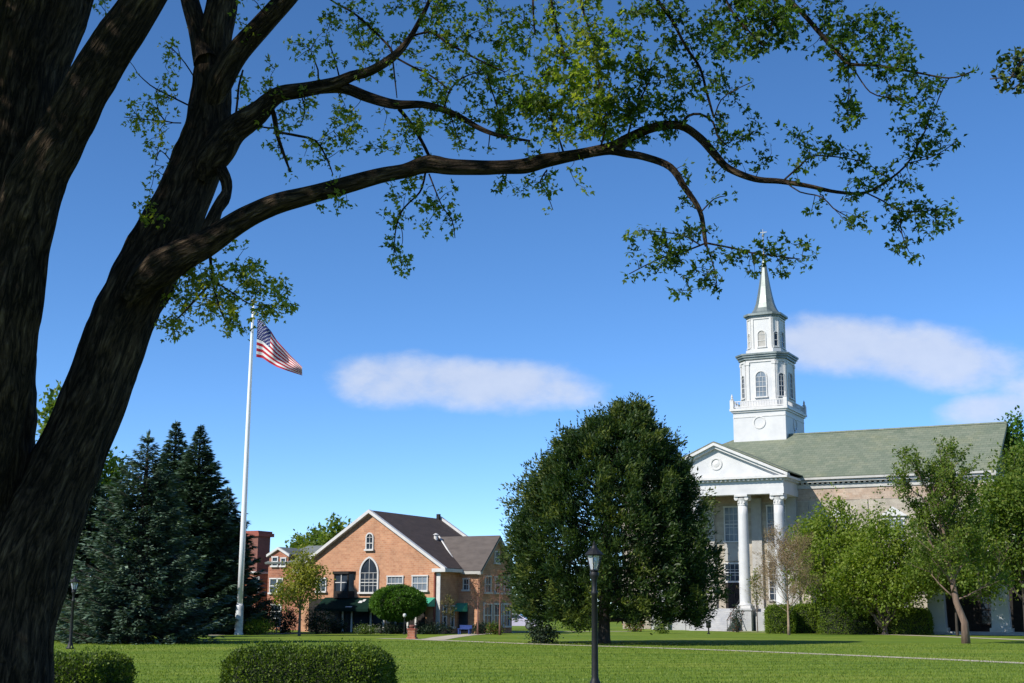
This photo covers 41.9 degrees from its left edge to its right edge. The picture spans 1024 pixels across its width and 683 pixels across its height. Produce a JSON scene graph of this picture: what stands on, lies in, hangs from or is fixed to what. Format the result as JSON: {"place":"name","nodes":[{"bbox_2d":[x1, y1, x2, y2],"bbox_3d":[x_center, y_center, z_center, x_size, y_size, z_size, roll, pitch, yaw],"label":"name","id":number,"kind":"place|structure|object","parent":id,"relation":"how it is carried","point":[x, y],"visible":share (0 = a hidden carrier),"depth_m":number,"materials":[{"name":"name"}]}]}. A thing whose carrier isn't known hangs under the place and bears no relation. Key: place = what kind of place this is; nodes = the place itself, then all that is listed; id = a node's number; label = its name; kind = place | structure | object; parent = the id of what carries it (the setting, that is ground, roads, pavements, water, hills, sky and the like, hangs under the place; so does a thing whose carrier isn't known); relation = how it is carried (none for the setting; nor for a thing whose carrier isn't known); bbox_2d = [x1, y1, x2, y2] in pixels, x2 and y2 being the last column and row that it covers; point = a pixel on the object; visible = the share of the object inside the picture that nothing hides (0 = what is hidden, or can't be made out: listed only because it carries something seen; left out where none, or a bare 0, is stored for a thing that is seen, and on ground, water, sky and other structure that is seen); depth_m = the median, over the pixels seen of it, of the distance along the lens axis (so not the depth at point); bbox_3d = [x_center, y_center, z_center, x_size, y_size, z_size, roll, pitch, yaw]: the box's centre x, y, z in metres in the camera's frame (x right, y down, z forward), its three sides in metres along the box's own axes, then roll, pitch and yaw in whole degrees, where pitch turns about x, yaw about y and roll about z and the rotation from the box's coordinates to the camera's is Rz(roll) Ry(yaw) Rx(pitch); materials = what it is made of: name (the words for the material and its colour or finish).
{"place":"outdoors","nodes":[
{"label":"outdoors","id":0,"kind":"place"},
{"bbox_2d":[211,633,296,634],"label":"path","id":1,"kind":"structure","parent":0,"point":[271,633],"depth_m":95.33,"materials":[{"name":"concrete"}]},
{"bbox_2d":[245,531,273,618],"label":"brick tower","id":2,"kind":"structure","parent":0,"point":[261,540],"depth_m":118.97,"materials":[{"name":"red brick"}]},
{"bbox_2d":[265,546,321,629],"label":"brick house","id":3,"kind":"structure","parent":0,"point":[277,556],"depth_m":114.99,"materials":[{"name":"brick"}]},
{"bbox_2d":[267,578,276,593],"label":"window","id":4,"kind":"structure","parent":3,"relation":"in","point":[271,581],"depth_m":114.99,"materials":[{"name":"white glass"}]},
{"bbox_2d":[270,556,278,566],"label":"window","id":5,"kind":"structure","parent":3,"relation":"in","point":[274,558],"depth_m":115.13,"materials":[{"name":"white glass"}]},
{"bbox_2d":[279,557,286,566],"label":"window","id":6,"kind":"structure","parent":3,"relation":"in","point":[281,558],"depth_m":114.71,"materials":[{"name":"white glass"}]},
{"bbox_2d":[418,631,591,639],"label":"path","id":7,"kind":"structure","parent":0,"point":[446,637],"depth_m":87.27,"materials":[{"name":"concrete"}]},
{"bbox_2d":[457,625,471,633],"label":"bench","id":8,"kind":"object","parent":7,"relation":"on","point":[469,627],"visible":0.82,"depth_m":96.84,"materials":[{"name":"blue paint"}]},
{"bbox_2d":[35,0,1023,606],"label":"sky","id":9,"kind":"structure","parent":0,"point":[425,393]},
{"bbox_2d":[54,614,1023,682],"bbox_3d":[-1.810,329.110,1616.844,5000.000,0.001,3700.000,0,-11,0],"label":"lawn","id":10,"kind":"structure","parent":0,"point":[618,634],"depth_m":54.21,"materials":[{"name":"green plant"}]},
{"bbox_2d":[35,380,61,441],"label":"broadleaf tree","id":11,"kind":"object","parent":10,"relation":"on","point":[49,407],"visible":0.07,"depth_m":80.39,"materials":[{"name":"green plant"}]},
{"bbox_2d":[66,576,78,648],"bbox_3d":[-18.339,11.281,55.757,0.393,3.026,0.393,0,-11,0],"label":"street lamp","id":12,"kind":"object","parent":10,"relation":"on","point":[74,581],"visible":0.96,"depth_m":55.73,"materials":[{"name":"black metal"}]},
{"bbox_2d":[54,475,131,640],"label":"spruce tree","id":13,"kind":"object","parent":10,"relation":"on","point":[89,529],"visible":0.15,"depth_m":71.31,"materials":[{"name":"green plant"}]},
{"bbox_2d":[54,645,138,682],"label":"hedge","id":14,"kind":"object","parent":10,"relation":"on","point":[98,666],"visible":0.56,"depth_m":22.99,"materials":[{"name":"green plant"}]},
{"bbox_2d":[92,446,136,562],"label":"broadleaf tree","id":15,"kind":"object","parent":10,"relation":"on","point":[108,470],"visible":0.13,"depth_m":81.55,"materials":[{"name":"green plant"}]},
{"bbox_2d":[55,429,236,644],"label":"spruce tree","id":16,"kind":"object","parent":10,"relation":"on","point":[135,611],"visible":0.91,"depth_m":66.24,"materials":[{"name":"green plant"}]},
{"bbox_2d":[121,420,206,626],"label":"spruce tree","id":17,"kind":"object","parent":10,"relation":"on","point":[172,459],"visible":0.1,"depth_m":96.89,"materials":[{"name":"green plant"}]},
{"bbox_2d":[146,425,267,634],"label":"spruce tree","id":18,"kind":"object","parent":10,"relation":"on","point":[201,486],"visible":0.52,"depth_m":92.30,"materials":[{"name":"green plant"}]},
{"bbox_2d":[218,611,234,633],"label":"shrub","id":19,"kind":"object","parent":10,"relation":"on","point":[232,616],"visible":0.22,"depth_m":91.68,"materials":[{"name":"green plant"}]},
{"bbox_2d":[200,486,278,633],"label":"spruce tree","id":20,"kind":"object","parent":10,"relation":"on","point":[248,569],"visible":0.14,"depth_m":96.61,"materials":[{"name":"green plant"}]},
{"bbox_2d":[234,299,254,634],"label":"flagpole","id":21,"kind":"object","parent":10,"relation":"on","point":[239,617],"visible":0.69,"depth_m":90.94,"materials":[{"name":"white metal"}]},
{"bbox_2d":[256,318,301,374],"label":"flag","id":22,"kind":"object","parent":21,"relation":"attached to","point":[271,349],"visible":0.98,"depth_m":93.16,"materials":[{"name":"fabric"}]},
{"bbox_2d":[243,615,277,634],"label":"shrub","id":23,"kind":"object","parent":10,"relation":"on","point":[251,627],"visible":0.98,"depth_m":90.70,"materials":[{"name":"green plant"}]},
{"bbox_2d":[243,596,284,633],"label":"shrub","id":24,"kind":"object","parent":10,"relation":"on","point":[272,612],"visible":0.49,"depth_m":93.67,"materials":[{"name":"green plant"}]},
{"bbox_2d":[268,607,297,632],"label":"shrub","id":25,"kind":"object","parent":10,"relation":"on","point":[290,616],"visible":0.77,"depth_m":96.61,"materials":[{"name":"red plant"}]},
{"bbox_2d":[285,529,306,547],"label":"broadleaf tree","id":26,"kind":"object","parent":10,"relation":"on","point":[296,536],"visible":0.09,"depth_m":168.10,"materials":[{"name":"green plant"}]},
{"bbox_2d":[265,540,335,635],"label":"broadleaf tree","id":27,"kind":"object","parent":10,"relation":"on","point":[305,577],"visible":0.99,"depth_m":88.21,"materials":[{"name":"green plant"}]},
{"bbox_2d":[216,637,400,682],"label":"hedge","id":28,"kind":"object","parent":10,"relation":"on","point":[266,662],"visible":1,"depth_m":23.14,"materials":[{"name":"green plant"}]},
{"bbox_2d":[292,522,327,547],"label":"broadleaf tree","id":29,"kind":"object","parent":10,"relation":"on","point":[313,536],"visible":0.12,"depth_m":157.94,"materials":[{"name":"green plant"}]},
{"bbox_2d":[301,605,331,633],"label":"shrub","id":30,"kind":"object","parent":10,"relation":"on","point":[312,625],"visible":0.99,"depth_m":95.70,"materials":[{"name":"green plant"}]},
{"bbox_2d":[316,512,349,545],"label":"broadleaf tree","id":31,"kind":"object","parent":10,"relation":"on","point":[327,536],"visible":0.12,"depth_m":148.19,"materials":[{"name":"green plant"}]},
{"bbox_2d":[325,615,349,633],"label":"shrub","id":32,"kind":"object","parent":10,"relation":"on","point":[338,626],"visible":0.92,"depth_m":97.50,"materials":[{"name":"green plant"}]},
{"bbox_2d":[353,623,379,634],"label":"shrub","id":33,"kind":"object","parent":10,"relation":"on","point":[370,630],"visible":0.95,"depth_m":94.62,"materials":[{"name":"green plant"}]},
{"bbox_2d":[373,621,407,633],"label":"shrub","id":34,"kind":"object","parent":10,"relation":"on","point":[391,629],"visible":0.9,"depth_m":96.44,"materials":[{"name":"green plant"}]},
{"bbox_2d":[368,584,428,633],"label":"clipped tree","id":35,"kind":"object","parent":10,"relation":"on","point":[392,603],"visible":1,"depth_m":96.42,"materials":[{"name":"green plant"}]},
{"bbox_2d":[403,613,405,634],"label":"globe lamp","id":36,"kind":"object","parent":10,"relation":"on","point":[404,616],"visible":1,"depth_m":94.86,"materials":[{"name":"white metal"}]},
{"bbox_2d":[301,509,512,633],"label":"brick building","id":37,"kind":"structure","parent":10,"relation":"on","point":[363,557],"depth_m":103.46,"materials":[{"name":"brown brick"}]},
{"bbox_2d":[315,578,326,592],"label":"window","id":38,"kind":"structure","parent":37,"relation":"in","point":[325,588],"depth_m":105.19,"materials":[{"name":"clear glass"}]},
{"bbox_2d":[333,571,355,597],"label":"bay window","id":39,"kind":"structure","parent":37,"relation":"in","point":[344,582],"depth_m":103.93,"materials":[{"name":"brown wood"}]},
{"bbox_2d":[357,556,378,593],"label":"window","id":40,"kind":"structure","parent":37,"relation":"in","point":[369,569],"depth_m":103.42,"materials":[{"name":"white glass"}]},
{"bbox_2d":[364,533,373,550],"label":"window","id":41,"kind":"structure","parent":37,"relation":"in","point":[369,541],"depth_m":103.93,"materials":[{"name":"clear glass"}]},
{"bbox_2d":[386,575,403,584],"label":"window","id":42,"kind":"structure","parent":37,"relation":"in","point":[399,579],"depth_m":102.25,"materials":[{"name":"clear glass"}]},
{"bbox_2d":[411,575,428,591],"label":"window","id":43,"kind":"structure","parent":37,"relation":"in","point":[420,582],"depth_m":101.18,"materials":[{"name":"clear glass"}]},
{"bbox_2d":[442,605,446,628],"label":"window","id":44,"kind":"structure","parent":37,"relation":"in","point":[444,619],"depth_m":100.45,"materials":[{"name":"clear glass"}]},
{"bbox_2d":[450,605,455,628],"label":"window","id":45,"kind":"structure","parent":37,"relation":"in","point":[451,622],"depth_m":101.50,"materials":[{"name":"clear glass"}]},
{"bbox_2d":[459,608,467,630],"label":"shop window","id":46,"kind":"structure","parent":37,"relation":"in","point":[463,616],"depth_m":101.95,"materials":[{"name":"black glass"}]},
{"bbox_2d":[461,578,469,590],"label":"window","id":47,"kind":"structure","parent":37,"relation":"in","point":[466,585],"depth_m":102.40,"materials":[{"name":"clear glass"}]},
{"bbox_2d":[483,603,492,626],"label":"window","id":48,"kind":"structure","parent":37,"relation":"in","point":[487,612],"depth_m":102.62,"materials":[{"name":"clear glass"}]},
{"bbox_2d":[484,575,492,593],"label":"window","id":49,"kind":"structure","parent":37,"relation":"in","point":[489,591],"depth_m":103.08,"materials":[{"name":"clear glass"}]},
{"bbox_2d":[494,551,500,563],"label":"window","id":50,"kind":"structure","parent":37,"relation":"in","point":[496,553],"depth_m":104.56,"materials":[{"name":"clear glass"}]},
{"bbox_2d":[493,603,503,627],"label":"window","id":51,"kind":"structure","parent":37,"relation":"in","point":[496,606],"depth_m":103.88,"materials":[{"name":"clear glass"}]},
{"bbox_2d":[494,576,502,593],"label":"window","id":52,"kind":"structure","parent":37,"relation":"in","point":[495,591],"depth_m":104.26,"materials":[{"name":"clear glass"}]},
{"bbox_2d":[503,603,511,627],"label":"window","id":53,"kind":"structure","parent":37,"relation":"in","point":[505,616],"depth_m":105.21,"materials":[{"name":"clear glass"}]},
{"bbox_2d":[503,577,511,594],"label":"window","id":54,"kind":"structure","parent":37,"relation":"in","point":[506,589],"depth_m":105.62,"materials":[{"name":"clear glass"}]},
{"bbox_2d":[406,625,417,638],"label":"pedestal","id":55,"kind":"object","parent":10,"relation":"on","point":[412,632],"visible":0.98,"depth_m":79.33,"materials":[{"name":"red brick"}]},
{"bbox_2d":[406,620,454,633],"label":"shrub","id":56,"kind":"object","parent":10,"relation":"on","point":[428,630],"visible":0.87,"depth_m":96.64,"materials":[{"name":"green plant"}]},
{"bbox_2d":[440,594,456,633],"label":"bare tree","id":57,"kind":"object","parent":10,"relation":"on","point":[449,602],"visible":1,"depth_m":99.02,"materials":[{"name":"brown plant"}]},
{"bbox_2d":[464,574,490,633],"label":"bare tree","id":58,"kind":"object","parent":10,"relation":"on","point":[479,593],"visible":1,"depth_m":96.17,"materials":[{"name":"brown plant"}]},
{"bbox_2d":[471,621,491,633],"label":"shrub","id":59,"kind":"object","parent":10,"relation":"on","point":[482,629],"visible":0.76,"depth_m":97.67,"materials":[{"name":"green plant"}]},
{"bbox_2d":[0,0,982,682],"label":"shade tree","id":60,"kind":"object","parent":10,"relation":"on","point":[52,100],"visible":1,"depth_m":9.01,"materials":[{"name":"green plant"}]},
{"bbox_2d":[485,620,505,634],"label":"shrub","id":61,"kind":"object","parent":10,"relation":"on","point":[494,627],"visible":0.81,"depth_m":96.64,"materials":[{"name":"green plant"}]},
{"bbox_2d":[486,568,512,634],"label":"bare tree","id":62,"kind":"object","parent":10,"relation":"on","point":[499,592],"visible":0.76,"depth_m":95.23,"materials":[{"name":"brown plant"}]},
{"bbox_2d":[512,614,539,628],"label":"parked car","id":63,"kind":"object","parent":10,"relation":"on","point":[520,623],"visible":0.2,"depth_m":126.92,"materials":[{"name":"white paint"}]},
{"bbox_2d":[525,616,563,643],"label":"shrub","id":64,"kind":"object","parent":10,"relation":"on","point":[541,634],"visible":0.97,"depth_m":69.22,"materials":[{"name":"green plant"}]},
{"bbox_2d":[512,559,621,618],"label":"woods","id":65,"kind":"object","parent":10,"relation":"on","point":[542,605],"depth_m":235.06,"materials":[{"name":"green plant"}]},
{"bbox_2d":[555,618,598,629],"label":"shrub","id":66,"kind":"object","parent":10,"relation":"on","point":[572,628],"visible":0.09,"depth_m":126.47,"materials":[{"name":"green plant"}]},
{"bbox_2d":[585,541,603,682],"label":"street lamp","id":67,"kind":"object","parent":10,"relation":"on","point":[594,554],"visible":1,"depth_m":27.73,"materials":[{"name":"black metal"}]},
{"bbox_2d":[494,391,734,643],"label":"evergreen tree","id":68,"kind":"object","parent":10,"relation":"on","point":[635,458],"visible":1,"depth_m":68.97,"materials":[{"name":"green plant"}]},
{"bbox_2d":[622,622,645,631],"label":"shrub","id":69,"kind":"object","parent":10,"relation":"on","point":[635,628],"visible":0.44,"depth_m":115.11,"materials":[{"name":"green plant"}]},
{"bbox_2d":[650,619,672,633],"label":"shrub","id":70,"kind":"object","parent":10,"relation":"on","point":[664,630],"visible":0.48,"depth_m":105.39,"materials":[{"name":"green plant"}]},
{"bbox_2d":[727,605,745,631],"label":"shrub","id":71,"kind":"object","parent":10,"relation":"on","point":[738,627],"visible":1,"depth_m":114.90,"materials":[{"name":"green plant"}]},
{"bbox_2d":[746,567,766,631],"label":"broadleaf tree","id":72,"kind":"object","parent":10,"relation":"on","point":[756,593],"visible":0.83,"depth_m":117.91,"materials":[{"name":"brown plant"}]},
{"bbox_2d":[762,600,797,633],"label":"clipped bush","id":73,"kind":"object","parent":10,"relation":"on","point":[775,619],"visible":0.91,"depth_m":108.53,"materials":[{"name":"green plant"}]},
{"bbox_2d":[738,521,824,634],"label":"bare tree","id":74,"kind":"object","parent":10,"relation":"on","point":[782,557],"visible":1,"depth_m":102.72,"materials":[{"name":"brown plant"}]},
{"bbox_2d":[794,600,820,633],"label":"clipped bush","id":75,"kind":"object","parent":10,"relation":"on","point":[806,623],"visible":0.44,"depth_m":110.44,"materials":[{"name":"green plant"}]},
{"bbox_2d":[622,229,1012,630],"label":"church","id":76,"kind":"structure","parent":10,"relation":"on","point":[770,463],"depth_m":130.72,"materials":[{"name":"paint"}]},
{"bbox_2d":[723,506,737,542],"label":"window","id":77,"kind":"structure","parent":76,"relation":"in","point":[730,512],"depth_m":132.38,"materials":[{"name":"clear glass"}]},
{"bbox_2d":[724,563,738,580],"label":"window","id":78,"kind":"structure","parent":76,"relation":"in","point":[733,568],"depth_m":131.45,"materials":[{"name":"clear glass"}]},
{"bbox_2d":[725,583,739,607],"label":"door","id":79,"kind":"structure","parent":76,"relation":"in","point":[732,600],"depth_m":130.94,"materials":[{"name":"brown wood"}]},
{"bbox_2d":[740,375,744,399],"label":"window","id":80,"kind":"structure","parent":76,"relation":"in","point":[742,377],"depth_m":144.58,"materials":[{"name":"clear glass"}]},
{"bbox_2d":[754,370,767,397],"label":"window","id":81,"kind":"structure","parent":76,"relation":"in","point":[760,376],"depth_m":143.14,"materials":[{"name":"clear glass"}]},
{"bbox_2d":[766,504,786,541],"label":"window","id":82,"kind":"structure","parent":76,"relation":"in","point":[769,508],"depth_m":130.60,"materials":[{"name":"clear glass"}]},
{"bbox_2d":[767,561,788,600],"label":"window","id":83,"kind":"structure","parent":76,"relation":"in","point":[772,594],"depth_m":129.29,"materials":[{"name":"clear glass"}]},
{"bbox_2d":[778,372,784,396],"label":"window","id":84,"kind":"structure","parent":76,"relation":"in","point":[781,377],"depth_m":142.58,"materials":[{"name":"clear glass"}]},
{"bbox_2d":[789,372,794,399],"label":"window","id":85,"kind":"structure","parent":76,"relation":"in","point":[791,397],"depth_m":144.23,"materials":[{"name":"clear glass"}]},
{"bbox_2d":[882,506,906,562],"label":"window","id":86,"kind":"structure","parent":76,"relation":"in","point":[897,511],"depth_m":124.97,"materials":[{"name":"white glass"}]},
{"bbox_2d":[778,482,875,622],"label":"broadleaf tree","id":87,"kind":"object","parent":10,"relation":"on","point":[834,537],"visible":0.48,"depth_m":110.90,"materials":[{"name":"green plant"}]},
{"bbox_2d":[816,598,880,633],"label":"clipped bush","id":88,"kind":"object","parent":10,"relation":"on","point":[839,624],"visible":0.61,"depth_m":108.52,"materials":[{"name":"green plant"}]},
{"bbox_2d":[816,496,939,634],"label":"broadleaf tree","id":89,"kind":"object","parent":10,"relation":"on","point":[863,569],"visible":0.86,"depth_m":105.96,"materials":[{"name":"green plant"}]},
{"bbox_2d":[878,605,933,634],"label":"clipped bush","id":90,"kind":"object","parent":10,"relation":"on","point":[919,621],"visible":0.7,"depth_m":106.44,"materials":[{"name":"green plant"}]},
{"bbox_2d":[873,434,1017,643],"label":"broadleaf tree","id":91,"kind":"object","parent":10,"relation":"on","point":[952,554],"visible":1,"depth_m":76.35,"materials":[{"name":"green plant"}]},
{"bbox_2d":[894,511,1014,635],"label":"broadleaf tree","id":92,"kind":"object","parent":10,"relation":"on","point":[923,580],"visible":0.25,"depth_m":101.88,"materials":[{"name":"green plant"}]},
{"bbox_2d":[946,438,1023,618],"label":"broadleaf tree","id":93,"kind":"object","parent":10,"relation":"on","point":[1002,500],"visible":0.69,"depth_m":90.52,"materials":[{"name":"green plant"}]},
{"bbox_2d":[990,46,1023,96],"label":"shade tree","id":94,"kind":"object","parent":10,"relation":"on","point":[1017,73],"visible":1,"depth_m":8.51,"materials":[{"name":"green plant"}]},
{"bbox_2d":[997,405,1023,525],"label":"broadleaf tree","id":95,"kind":"object","parent":10,"relation":"on","point":[1017,431],"visible":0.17,"depth_m":130.28,"materials":[{"name":"green plant"}]},
{"bbox_2d":[380,638,1023,663],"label":"path","id":96,"kind":"structure","parent":0,"point":[737,650],"depth_m":56.90,"materials":[{"name":"concrete"}]},
{"bbox_2d":[735,631,1023,639],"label":"path","id":97,"kind":"structure","parent":0,"point":[936,636],"depth_m":98.13,"materials":[{"name":"concrete"}]},
{"bbox_2d":[911,534,1023,635],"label":"building","id":98,"kind":"structure","parent":0,"point":[1004,618],"depth_m":108.50,"materials":[{"name":"stone"}]},
{"bbox_2d":[978,594,991,624],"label":"window","id":99,"kind":"structure","parent":98,"relation":"in","point":[985,609],"depth_m":109.62,"materials":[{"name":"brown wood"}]}
]}

